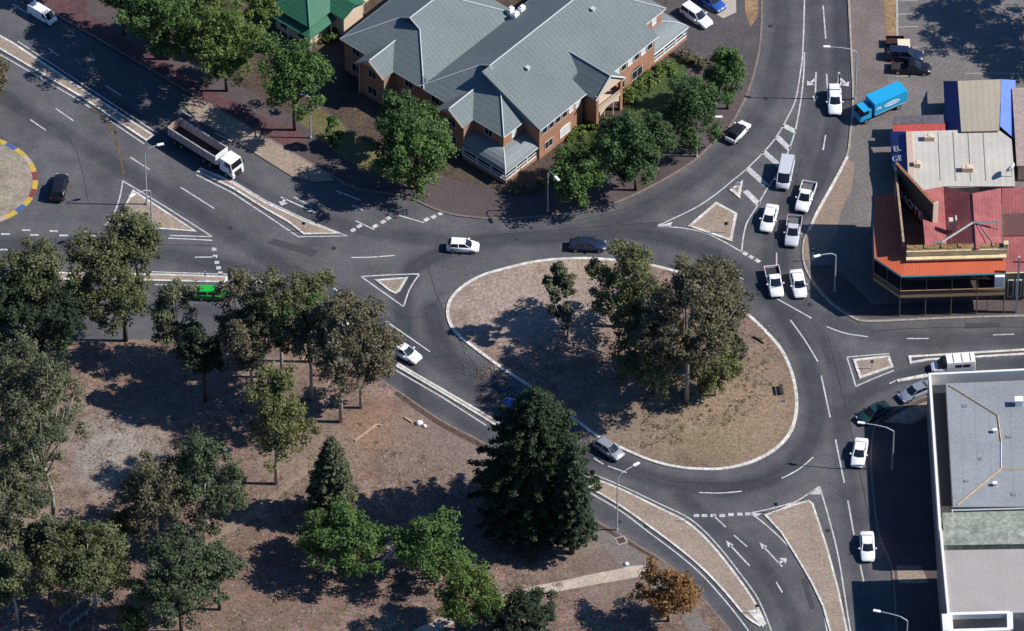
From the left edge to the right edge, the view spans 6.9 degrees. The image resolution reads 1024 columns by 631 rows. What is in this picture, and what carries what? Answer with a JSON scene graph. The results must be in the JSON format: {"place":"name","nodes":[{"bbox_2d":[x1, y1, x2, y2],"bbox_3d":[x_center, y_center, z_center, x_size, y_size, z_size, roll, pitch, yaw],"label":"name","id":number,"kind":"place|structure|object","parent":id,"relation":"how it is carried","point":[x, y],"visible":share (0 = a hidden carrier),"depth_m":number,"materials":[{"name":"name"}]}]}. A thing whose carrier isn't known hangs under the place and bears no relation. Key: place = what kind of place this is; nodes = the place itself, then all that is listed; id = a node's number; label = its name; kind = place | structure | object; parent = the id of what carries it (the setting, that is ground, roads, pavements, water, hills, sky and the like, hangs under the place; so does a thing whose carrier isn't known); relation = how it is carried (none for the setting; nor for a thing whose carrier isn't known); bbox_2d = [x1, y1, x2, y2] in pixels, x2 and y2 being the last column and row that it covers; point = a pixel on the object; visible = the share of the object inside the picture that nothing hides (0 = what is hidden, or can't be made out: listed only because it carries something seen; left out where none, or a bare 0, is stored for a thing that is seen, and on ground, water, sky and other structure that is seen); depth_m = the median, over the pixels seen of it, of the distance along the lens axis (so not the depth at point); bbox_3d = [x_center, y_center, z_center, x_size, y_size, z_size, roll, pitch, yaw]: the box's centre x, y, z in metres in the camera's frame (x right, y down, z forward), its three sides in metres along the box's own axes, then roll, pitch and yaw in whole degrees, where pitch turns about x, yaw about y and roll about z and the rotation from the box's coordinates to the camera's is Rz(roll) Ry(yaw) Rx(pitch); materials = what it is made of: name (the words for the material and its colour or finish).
{"place":"outdoors","nodes":[
{"label":"outdoors","id":0,"kind":"place"},
{"bbox_2d":[0,339,730,630],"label":"park ground","id":1,"kind":"structure","parent":0,"point":[607,606],"depth_m":1174.40,"materials":[{"name":"soil"}]},
{"bbox_2d":[0,550,31,623],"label":"tree","id":2,"kind":"object","parent":1,"relation":"on","point":[14,564],"visible":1,"depth_m":1150.47,"materials":[{"name":"green plant"}]},
{"bbox_2d":[0,281,38,357],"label":"tree","id":3,"kind":"object","parent":1,"relation":"on","point":[10,315],"visible":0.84,"depth_m":1178.05,"materials":[{"name":"green plant"}]},
{"bbox_2d":[0,237,67,352],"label":"tree","id":4,"kind":"object","parent":1,"relation":"on","point":[32,258],"visible":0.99,"depth_m":1180.53,"materials":[{"name":"green plant"}]},
{"bbox_2d":[15,514,66,583],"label":"tree","id":5,"kind":"object","parent":1,"relation":"on","point":[48,527],"visible":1,"depth_m":1155.58,"materials":[{"name":"green plant"}]},
{"bbox_2d":[22,515,142,610],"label":"tree","id":6,"kind":"object","parent":1,"relation":"on","point":[74,548],"visible":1,"depth_m":1151.26,"materials":[{"name":"green plant"}]},
{"bbox_2d":[51,225,154,341],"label":"tree","id":7,"kind":"object","parent":1,"relation":"on","point":[124,295],"visible":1,"depth_m":1185.30,"materials":[{"name":"green plant"}]},
{"bbox_2d":[114,604,148,630],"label":"bush","id":8,"kind":"object","parent":1,"relation":"on","point":[126,616],"visible":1,"depth_m":1149.45,"materials":[{"name":"green plant"}]},
{"bbox_2d":[127,522,232,630],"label":"tree","id":9,"kind":"object","parent":1,"relation":"on","point":[178,584],"visible":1,"depth_m":1147.03,"materials":[{"name":"green plant"}]},
{"bbox_2d":[187,537,248,610],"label":"tree","id":10,"kind":"object","parent":1,"relation":"on","point":[238,563],"visible":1,"depth_m":1152.11,"materials":[{"name":"green plant"}]},
{"bbox_2d":[133,458,317,607],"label":"path","id":11,"kind":"structure","parent":1,"relation":"on","point":[289,483],"depth_m":1173.71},
{"bbox_2d":[290,496,390,579],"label":"tree","id":12,"kind":"object","parent":1,"relation":"on","point":[344,543],"visible":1,"depth_m":1158.65,"materials":[{"name":"green plant"}]},
{"bbox_2d":[282,289,403,422],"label":"tree","id":13,"kind":"object","parent":1,"relation":"on","point":[331,320],"visible":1,"depth_m":1171.75,"materials":[{"name":"green plant"}]},
{"bbox_2d":[350,328,405,408],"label":"tree","id":14,"kind":"object","parent":1,"relation":"on","point":[390,371],"visible":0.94,"depth_m":1180.57,"materials":[{"name":"green plant"}]},
{"bbox_2d":[8,353,772,630],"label":"dry grass tufts","id":15,"kind":"object","parent":1,"relation":"on","point":[645,420],"visible":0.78,"depth_m":1184.12,"materials":[{"name":"plant"}]},
{"bbox_2d":[387,505,477,582],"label":"tree","id":16,"kind":"object","parent":1,"relation":"on","point":[419,545],"visible":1,"depth_m":1158.16,"materials":[{"name":"green plant"}]},
{"bbox_2d":[432,555,506,629],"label":"tree","id":17,"kind":"object","parent":1,"relation":"on","point":[462,577],"visible":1,"depth_m":1149.83,"materials":[{"name":"green plant"}]},
{"bbox_2d":[478,584,557,630],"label":"shrub","id":18,"kind":"object","parent":1,"relation":"on","point":[531,613],"visible":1,"depth_m":1152.96,"materials":[{"name":"green plant"}]},
{"bbox_2d":[393,391,657,560],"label":"gutter","id":19,"kind":"object","parent":1,"relation":"on","point":[442,424],"visible":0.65,"depth_m":1183.65,"materials":[{"name":"concrete"}]},
{"bbox_2d":[414,565,649,630],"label":"path","id":20,"kind":"structure","parent":1,"relation":"on","point":[628,572],"depth_m":1163.38,"materials":[{"name":"concrete"}]},
{"bbox_2d":[466,385,602,562],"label":"conifer","id":21,"kind":"object","parent":1,"relation":"on","point":[517,476],"visible":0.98,"depth_m":1159.69,"materials":[{"name":"green plant"}]},
{"bbox_2d":[542,439,599,554],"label":"conifer","id":22,"kind":"object","parent":1,"relation":"on","point":[575,524],"visible":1,"depth_m":1158.52,"materials":[{"name":"green plant"}]},
{"bbox_2d":[593,526,710,630],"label":"footpath","id":23,"kind":"structure","parent":1,"relation":"on","point":[621,555],"depth_m":1166.58,"materials":[{"name":"concrete"}]},
{"bbox_2d":[626,556,703,621],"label":"tree","id":24,"kind":"object","parent":1,"relation":"on","point":[678,592],"visible":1,"depth_m":1152.08,"materials":[{"name":"orange plant"}]},
{"bbox_2d":[0,0,1023,630],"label":"road","id":25,"kind":"structure","parent":0,"point":[404,246],"depth_m":1209.54,"materials":[{"name":"asphalt"}]},
{"bbox_2d":[0,139,37,221],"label":"roundabout","id":26,"kind":"object","parent":25,"relation":"on","point":[18,180],"visible":1,"depth_m":1219.19,"materials":[{"name":"concrete"}]},
{"bbox_2d":[0,433,54,562],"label":"tree","id":27,"kind":"object","parent":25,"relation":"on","point":[18,496],"visible":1,"depth_m":1152.93,"materials":[{"name":"green plant"}]},
{"bbox_2d":[0,325,93,519],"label":"tree","id":28,"kind":"object","parent":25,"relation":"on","point":[20,379],"visible":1,"depth_m":1149.21,"materials":[{"name":"green plant"}]},
{"bbox_2d":[7,266,90,373],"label":"tree","id":29,"kind":"object","parent":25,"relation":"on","point":[65,312],"visible":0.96,"depth_m":1181.13,"materials":[{"name":"green plant"}]},
{"bbox_2d":[0,35,154,141],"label":"median strip","id":30,"kind":"object","parent":25,"relation":"on","point":[18,53],"visible":1,"depth_m":1233.38,"materials":[{"name":"concrete"}]},
{"bbox_2d":[8,271,226,282],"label":"median strip","id":31,"kind":"object","parent":25,"relation":"on","point":[158,277],"visible":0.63,"depth_m":1205.21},
{"bbox_2d":[99,204,165,299],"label":"tree","id":32,"kind":"object","parent":25,"relation":"on","point":[148,231],"visible":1,"depth_m":1188.82,"materials":[{"name":"green plant"}]},
{"bbox_2d":[112,449,195,553],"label":"tree","id":33,"kind":"object","parent":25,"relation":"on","point":[145,482],"visible":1,"depth_m":1156.33,"materials":[{"name":"green plant"}]},
{"bbox_2d":[118,190,196,231],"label":"traffic island","id":34,"kind":"structure","parent":25,"relation":"on","point":[163,217],"depth_m":1214.25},
{"bbox_2d":[147,278,203,362],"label":"tree","id":35,"kind":"object","parent":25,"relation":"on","point":[169,295],"visible":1,"depth_m":1185.58,"materials":[{"name":"green plant"}]},
{"bbox_2d":[170,326,228,402],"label":"tree","id":36,"kind":"object","parent":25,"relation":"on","point":[194,343],"visible":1,"depth_m":1179.43,"materials":[{"name":"green plant"}]},
{"bbox_2d":[157,424,249,538],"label":"tree","id":37,"kind":"object","parent":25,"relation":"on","point":[200,453],"visible":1,"depth_m":1158.66,"materials":[{"name":"green plant"}]},
{"bbox_2d":[167,117,243,178],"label":"tipper truck","id":38,"kind":"object","parent":25,"relation":"on","point":[205,146],"visible":1,"depth_m":1221.51,"materials":[{"name":"metal"}]},
{"bbox_2d":[205,265,272,366],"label":"tree","id":39,"kind":"object","parent":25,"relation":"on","point":[237,286],"visible":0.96,"depth_m":1183.25,"materials":[{"name":"green plant"}]},
{"bbox_2d":[218,317,278,411],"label":"tree","id":40,"kind":"object","parent":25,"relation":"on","point":[242,345],"visible":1,"depth_m":1176.17,"materials":[{"name":"green plant"}]},
{"bbox_2d":[196,167,339,234],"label":"median strip","id":41,"kind":"object","parent":25,"relation":"on","point":[295,222],"visible":1,"depth_m":1214.81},
{"bbox_2d":[242,356,322,484],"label":"tree","id":42,"kind":"object","parent":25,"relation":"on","point":[280,425],"visible":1,"depth_m":1164.33,"materials":[{"name":"green plant"}]},
{"bbox_2d":[242,265,330,370],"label":"tree","id":43,"kind":"object","parent":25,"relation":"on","point":[272,312],"visible":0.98,"depth_m":1178.49,"materials":[{"name":"green plant"}]},
{"bbox_2d":[280,291,329,399],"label":"tree","id":44,"kind":"object","parent":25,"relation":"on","point":[310,326],"visible":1,"depth_m":1176.40,"materials":[{"name":"green plant"}]},
{"bbox_2d":[277,266,339,362],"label":"tree","id":45,"kind":"object","parent":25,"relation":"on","point":[320,277],"visible":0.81,"depth_m":1182.92,"materials":[{"name":"green plant"}]},
{"bbox_2d":[303,435,362,522],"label":"conifer","id":46,"kind":"object","parent":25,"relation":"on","point":[330,477],"visible":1,"depth_m":1165.04,"materials":[{"name":"green plant"}]},
{"bbox_2d":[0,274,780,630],"bbox_3d":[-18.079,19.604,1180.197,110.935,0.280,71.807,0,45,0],"label":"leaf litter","id":47,"kind":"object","parent":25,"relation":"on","point":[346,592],"visible":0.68,"depth_m":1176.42,"materials":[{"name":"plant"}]},
{"bbox_2d":[26,0,762,219],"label":"corner block","id":48,"kind":"structure","parent":25,"relation":"on","point":[453,197],"depth_m":1220.81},
{"bbox_2d":[112,0,207,59],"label":"tree","id":49,"kind":"object","parent":48,"relation":"on","point":[161,16],"visible":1,"depth_m":1226.64,"materials":[{"name":"green plant"}]},
{"bbox_2d":[24,0,304,151],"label":"brick footpath","id":50,"kind":"structure","parent":48,"relation":"on","point":[77,14],"depth_m":1235.15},
{"bbox_2d":[162,0,274,91],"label":"tree","id":51,"kind":"object","parent":48,"relation":"on","point":[210,42],"visible":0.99,"depth_m":1221.35,"materials":[{"name":"green plant"}]},
{"bbox_2d":[181,99,333,181],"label":"footpath","id":52,"kind":"structure","parent":48,"relation":"on","point":[270,151],"depth_m":1224.75,"materials":[{"name":"concrete"}]},
{"bbox_2d":[250,31,335,130],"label":"tree","id":53,"kind":"object","parent":48,"relation":"on","point":[301,76],"visible":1,"depth_m":1215.96,"materials":[{"name":"green plant"}]},
{"bbox_2d":[295,104,421,187],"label":"lawn","id":54,"kind":"structure","parent":48,"relation":"on","point":[353,149],"depth_m":1224.46,"materials":[{"name":"green plant"}]},
{"bbox_2d":[98,0,672,188],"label":"garden bed","id":55,"kind":"object","parent":48,"relation":"on","point":[348,104],"visible":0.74,"depth_m":1230.37,"materials":[{"name":"soil"}]},
{"bbox_2d":[242,0,282,52],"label":"tree","id":56,"kind":"object","parent":55,"relation":"on","point":[263,10],"visible":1,"depth_m":1230.50,"materials":[{"name":"green plant"}]},
{"bbox_2d":[270,0,368,52],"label":"green roofed house","id":57,"kind":"structure","parent":55,"relation":"on","point":[298,20],"depth_m":1237.64,"materials":[{"name":"green"}]},
{"bbox_2d":[375,88,427,124],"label":"tree","id":58,"kind":"object","parent":55,"relation":"on","point":[392,102],"visible":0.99,"depth_m":1216.95,"materials":[{"name":"green plant"}]},
{"bbox_2d":[340,0,688,183],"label":"brick office building","id":59,"kind":"structure","parent":55,"relation":"on","point":[505,89],"depth_m":1226.12,"materials":[{"name":"grey"}]},
{"bbox_2d":[562,54,689,156],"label":"lawn","id":60,"kind":"structure","parent":55,"relation":"on","point":[658,95],"depth_m":1230.96,"materials":[{"name":"plant"}]},
{"bbox_2d":[623,59,677,103],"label":"hedge","id":61,"kind":"object","parent":55,"relation":"on","point":[633,91],"visible":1,"depth_m":1232.57,"materials":[{"name":"green plant"}]},
{"bbox_2d":[368,100,460,203],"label":"tree","id":62,"kind":"object","parent":48,"relation":"on","point":[400,139],"visible":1,"depth_m":1210.74,"materials":[{"name":"green plant"}]},
{"bbox_2d":[545,137,611,210],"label":"tree","id":63,"kind":"object","parent":48,"relation":"on","point":[582,176],"visible":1,"depth_m":1210.29,"materials":[{"name":"green plant"}]},
{"bbox_2d":[593,108,678,190],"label":"tree","id":64,"kind":"object","parent":48,"relation":"on","point":[640,136],"visible":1,"depth_m":1209.99,"materials":[{"name":"green plant"}]},
{"bbox_2d":[644,72,733,151],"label":"tree","id":65,"kind":"object","parent":48,"relation":"on","point":[691,97],"visible":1,"depth_m":1216.77,"materials":[{"name":"green plant"}]},
{"bbox_2d":[702,44,747,109],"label":"tree","id":66,"kind":"object","parent":48,"relation":"on","point":[725,68],"visible":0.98,"depth_m":1222.88,"materials":[{"name":"green plant"}]},
{"bbox_2d":[19,6,983,531],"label":"asphalt seams","id":67,"kind":"object","parent":25,"relation":"on","point":[573,228],"visible":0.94,"depth_m":1210.68,"materials":[{"name":"asphalt"}]},
{"bbox_2d":[0,0,1013,630],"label":"road markings","id":68,"kind":"object","parent":25,"relation":"on","point":[758,202],"visible":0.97,"depth_m":1211.40,"materials":[{"name":"paint"}]},
{"bbox_2d":[55,26,999,609],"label":"asphalt repairs","id":69,"kind":"structure","parent":25,"relation":"on","point":[623,228],"depth_m":1209.25,"materials":[{"name":"asphalt"}]},
{"bbox_2d":[396,363,764,626],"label":"median strip","id":70,"kind":"object","parent":25,"relation":"on","point":[695,545],"visible":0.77,"depth_m":1169.80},
{"bbox_2d":[569,236,605,252],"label":"sedan","id":71,"kind":"object","parent":25,"relation":"on","point":[581,243],"visible":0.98,"depth_m":1208.51,"materials":[{"name":"blue paint"}]},
{"bbox_2d":[446,257,797,470],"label":"roundabout island","id":72,"kind":"structure","parent":25,"relation":"on","point":[756,434],"depth_m":1191.39,"materials":[{"name":"soil"}]},
{"bbox_2d":[541,260,576,337],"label":"tree","id":73,"kind":"object","parent":72,"relation":"on","point":[562,278],"visible":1,"depth_m":1189.39,"materials":[{"name":"green plant"}]},
{"bbox_2d":[584,238,653,324],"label":"tree","id":74,"kind":"object","parent":72,"relation":"on","point":[626,261],"visible":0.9,"depth_m":1190.11,"materials":[{"name":"green plant"}]},
{"bbox_2d":[608,262,670,349],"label":"tree","id":75,"kind":"object","parent":72,"relation":"on","point":[628,296],"visible":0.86,"depth_m":1182.65,"materials":[{"name":"green plant"}]},
{"bbox_2d":[607,307,691,399],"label":"tree","id":76,"kind":"object","parent":72,"relation":"on","point":[656,375],"visible":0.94,"depth_m":1181.22,"materials":[{"name":"green plant"}]},
{"bbox_2d":[634,253,750,402],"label":"tree","id":77,"kind":"object","parent":72,"relation":"on","point":[696,289],"visible":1,"depth_m":1173.13,"materials":[{"name":"green plant"}]},
{"bbox_2d":[689,337,744,397],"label":"tree","id":78,"kind":"object","parent":72,"relation":"on","point":[722,372],"visible":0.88,"depth_m":1183.70,"materials":[{"name":"green plant"}]},
{"bbox_2d":[695,269,755,358],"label":"tree","id":79,"kind":"object","parent":72,"relation":"on","point":[737,315],"visible":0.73,"depth_m":1181.48,"materials":[{"name":"green plant"}]},
{"bbox_2d":[688,202,736,241],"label":"traffic island","id":80,"kind":"structure","parent":25,"relation":"on","point":[712,219],"depth_m":1213.09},
{"bbox_2d":[764,265,783,297],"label":"utility truck","id":81,"kind":"object","parent":25,"relation":"on","point":[772,273],"visible":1,"depth_m":1202.73,"materials":[{"name":"white paint"}]},
{"bbox_2d":[774,153,794,189],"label":"van","id":82,"kind":"object","parent":25,"relation":"on","point":[786,167],"visible":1,"depth_m":1217.71,"materials":[{"name":"grey paint"}]},
{"bbox_2d":[783,214,802,246],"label":"utility truck","id":83,"kind":"object","parent":25,"relation":"on","point":[792,233],"visible":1,"depth_m":1209.95,"materials":[{"name":"grey paint"}]},
{"bbox_2d":[764,500,847,630],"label":"traffic island","id":84,"kind":"structure","parent":25,"relation":"on","point":[797,526],"depth_m":1167.39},
{"bbox_2d":[795,180,816,212],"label":"utility truck","id":85,"kind":"object","parent":25,"relation":"on","point":[807,190],"visible":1,"depth_m":1214.98,"materials":[{"name":"white paint"}]},
{"bbox_2d":[853,355,892,378],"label":"traffic island","id":86,"kind":"structure","parent":25,"relation":"on","point":[863,366],"depth_m":1192.80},
{"bbox_2d":[856,400,892,425],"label":"sedan","id":87,"kind":"object","parent":25,"relation":"on","point":[873,412],"visible":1,"depth_m":1184.87,"materials":[{"name":"teal paint"}]},
{"bbox_2d":[870,395,940,630],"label":"shop block","id":88,"kind":"structure","parent":25,"relation":"on","point":[902,503],"depth_m":1172.91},
{"bbox_2d":[884,401,926,423],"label":"footpath","id":89,"kind":"structure","parent":88,"relation":"on","point":[911,415],"depth_m":1185.87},
{"bbox_2d":[897,565,928,582],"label":"footpath","id":90,"kind":"structure","parent":88,"relation":"on","point":[910,573],"depth_m":1164.33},
{"bbox_2d":[926,368,1023,566],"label":"grey roofed shop","id":91,"kind":"structure","parent":88,"relation":"on","point":[975,423],"depth_m":1170.95,"materials":[{"name":"grey"}]},
{"bbox_2d":[937,528,1023,630],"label":"pinkish roofed shop","id":92,"kind":"structure","parent":88,"relation":"on","point":[980,579],"depth_m":1149.74,"materials":[{"name":"grey"}]},
{"bbox_2d":[802,0,1023,321],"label":"hotel block","id":93,"kind":"structure","parent":25,"relation":"on","point":[955,40],"depth_m":1232.91,"materials":[{"name":"concrete"}]},
{"bbox_2d":[805,159,854,263],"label":"footpath","id":94,"kind":"structure","parent":93,"relation":"on","point":[822,232],"depth_m":1213.82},
{"bbox_2d":[850,0,887,93],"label":"footpath","id":95,"kind":"structure","parent":93,"relation":"on","point":[868,32],"depth_m":1239.35,"materials":[{"name":"brown concrete"}]},
{"bbox_2d":[853,81,907,123],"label":"box truck","id":96,"kind":"object","parent":93,"relation":"on","point":[885,98],"visible":1,"depth_m":1227.14,"materials":[{"name":"blue paint"}]},
{"bbox_2d":[886,45,923,61],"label":"station wagon","id":97,"kind":"object","parent":93,"relation":"on","point":[900,52],"visible":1,"depth_m":1236.12,"materials":[{"name":"blue paint"}]},
{"bbox_2d":[891,58,931,75],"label":"utility truck","id":98,"kind":"object","parent":93,"relation":"on","point":[910,66],"visible":1,"depth_m":1234.51,"materials":[{"name":"black paint"}]},
{"bbox_2d":[810,264,1023,318],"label":"footpath","id":99,"kind":"structure","parent":93,"relation":"on","point":[847,295],"depth_m":1201.23,"materials":[{"name":"concrete"}]},
{"bbox_2d":[870,162,1023,315],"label":"corner hotel","id":100,"kind":"structure","parent":93,"relation":"on","point":[942,243],"depth_m":1199.10,"materials":[{"name":"red metal"}]},
{"bbox_2d":[890,79,1015,198],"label":"flat roofed bottle shop","id":101,"kind":"structure","parent":93,"relation":"on","point":[966,146],"depth_m":1218.88,"materials":[{"name":"white"}]},
{"bbox_2d":[930,352,975,372],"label":"delivery van","id":102,"kind":"object","parent":25,"relation":"on","point":[956,362],"visible":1,"depth_m":1190.92,"materials":[{"name":"white paint"}]},
{"bbox_2d":[908,348,1023,363],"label":"median strip","id":103,"kind":"object","parent":25,"relation":"on","point":[913,359],"visible":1,"depth_m":1194.29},
{"bbox_2d":[666,0,759,95],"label":"driveway","id":104,"kind":"structure","parent":0,"point":[737,31],"depth_m":1240.99,"materials":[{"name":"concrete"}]},
{"bbox_2d":[679,0,712,28],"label":"station wagon","id":105,"kind":"object","parent":104,"relation":"on","point":[694,13],"visible":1,"depth_m":1242.01,"materials":[{"name":"white paint"}]},
{"bbox_2d":[1012,88,1023,179],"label":"tan side building","id":106,"kind":"structure","parent":0,"point":[1018,102],"depth_m":1222.42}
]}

